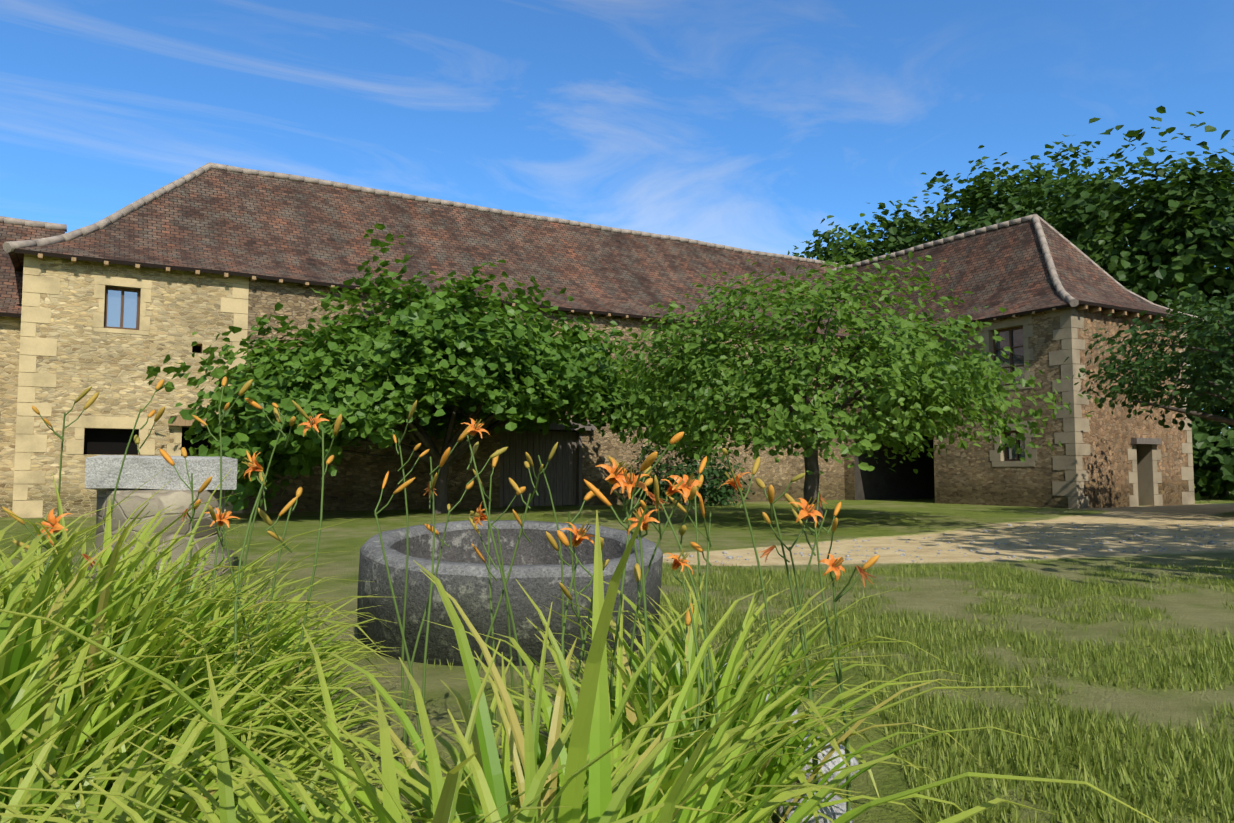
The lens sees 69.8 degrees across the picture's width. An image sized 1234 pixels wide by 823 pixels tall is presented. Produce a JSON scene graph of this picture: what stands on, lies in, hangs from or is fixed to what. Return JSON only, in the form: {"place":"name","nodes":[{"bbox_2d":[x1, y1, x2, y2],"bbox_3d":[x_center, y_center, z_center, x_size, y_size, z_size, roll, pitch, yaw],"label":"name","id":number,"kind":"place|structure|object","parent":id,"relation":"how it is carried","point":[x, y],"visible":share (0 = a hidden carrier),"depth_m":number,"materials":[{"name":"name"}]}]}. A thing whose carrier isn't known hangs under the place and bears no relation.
{"place":"outdoors","nodes":[
{"label":"outdoors","id":0,"kind":"place"},
{"bbox_2d":[0,486,1233,822],"bbox_3d":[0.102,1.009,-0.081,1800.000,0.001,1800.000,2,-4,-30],"label":"ground","id":1,"kind":"structure","parent":0,"point":[894,526],"depth_m":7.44,"materials":[{"name":"green plant"}]},
{"bbox_2d":[85,455,237,581],"bbox_3d":[-4.507,1.019,8.755,1.332,1.167,1.323,2,-4,-27],"label":"stone pedestal","id":2,"kind":"object","parent":1,"relation":"on","point":[102,473],"visible":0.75,"depth_m":8.34,"materials":[{"name":"grey stone"}]},
{"bbox_2d":[145,223,684,513],"bbox_3d":[-3.776,-1.003,21.024,12.965,7.094,6.590,2,-4,-30],"label":"fig tree","id":3,"kind":"object","parent":1,"relation":"on","point":[434,348],"depth_m":19.09,"materials":[{"name":"green plant"}]},
{"bbox_2d":[357,520,662,666],"bbox_3d":[-0.655,1.101,5.508,1.860,0.609,1.856,1,1,-30],"label":"stone trough","id":4,"kind":"object","parent":1,"relation":"on","point":[462,575],"visible":0.52,"depth_m":4.75,"materials":[{"name":"stone"}]},
{"bbox_2d":[0,376,1158,822],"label":"daylily bed","id":5,"kind":"object","parent":1,"relation":"on","point":[158,698],"visible":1,"depth_m":1.93,"materials":[{"name":"green plant"}]},
{"bbox_2d":[0,256,1193,517],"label":"farmhouse walls","id":6,"kind":"structure","parent":1,"relation":"on","point":[180,310],"depth_m":23.21,"materials":[{"name":"beige stone"}]},
{"bbox_2d":[0,169,1199,344],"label":"roof","id":7,"kind":"structure","parent":6,"relation":"on","point":[216,221],"depth_m":26.62,"materials":[{"name":"brown tile"}]},
{"bbox_2d":[0,162,1203,323],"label":"roof ridge tiles","id":8,"kind":"object","parent":7,"relation":"on","point":[113,218],"visible":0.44,"depth_m":26.94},
{"bbox_2d":[12,254,1194,517],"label":"stone quoins","id":9,"kind":"object","parent":6,"relation":"attached to","point":[32,346],"visible":0.5,"depth_m":21.20,"materials":[{"name":"beige stone"}]},
{"bbox_2d":[38,253,1185,506],"bbox_3d":[5.239,-0.292,23.359,33.251,5.745,16.471,-1,-4,13],"label":"farmhouse woodwork","id":10,"kind":"object","parent":6,"relation":"attached to","point":[562,471],"visible":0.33,"depth_m":25.43,"materials":[{"name":"brown wood"}]},
{"bbox_2d":[619,431,754,505],"bbox_3d":[2.211,1.642,26.223,4.680,2.721,3.043,2,-4,-30],"label":"bush","id":11,"kind":"object","parent":1,"relation":"on","point":[722,495],"depth_m":25.69,"materials":[{"name":"green plant"}]},
{"bbox_2d":[558,213,1099,521],"bbox_3d":[4.346,-0.942,18.125,9.959,6.576,10.064,2,-4,-30],"label":"courtyard tree","id":12,"kind":"object","parent":1,"relation":"on","point":[904,382],"depth_m":16.05,"materials":[{"name":"green plant"}]},
{"bbox_2d":[787,192,961,264],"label":"tree","id":13,"kind":"object","parent":1,"relation":"on","point":[909,227],"depth_m":54.61,"materials":[{"name":"green plant"}]},
{"bbox_2d":[663,522,1233,822],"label":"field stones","id":14,"kind":"object","parent":1,"relation":"on","point":[835,811],"visible":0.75,"depth_m":2.91,"materials":[{"name":"beige gravel"}]},
{"bbox_2d":[876,134,1159,285],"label":"tree","id":15,"kind":"object","parent":1,"relation":"on","point":[981,200],"depth_m":52.81,"materials":[{"name":"green plant"}]},
{"bbox_2d":[1002,105,1233,352],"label":"tree","id":16,"kind":"object","parent":1,"relation":"on","point":[1197,237],"depth_m":41.07,"materials":[{"name":"green plant"}]},
{"bbox_2d":[1015,172,1227,360],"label":"tree","id":17,"kind":"object","parent":1,"relation":"on","point":[1166,292],"depth_m":55.59,"materials":[{"name":"green plant"}]},
{"bbox_2d":[1064,284,1233,430],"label":"tree","id":18,"kind":"object","parent":1,"relation":"on","point":[1149,382],"depth_m":18.92,"materials":[{"name":"green plant"}]},
{"bbox_2d":[1182,305,1233,500],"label":"tree","id":19,"kind":"object","parent":1,"relation":"on","point":[1213,456],"depth_m":30.65,"materials":[{"name":"green plant"}]},
{"bbox_2d":[0,0,1233,427],"label":"sky","id":20,"kind":"structure","parent":0,"point":[743,124],"materials":[{"name":"blue"}]}
]}

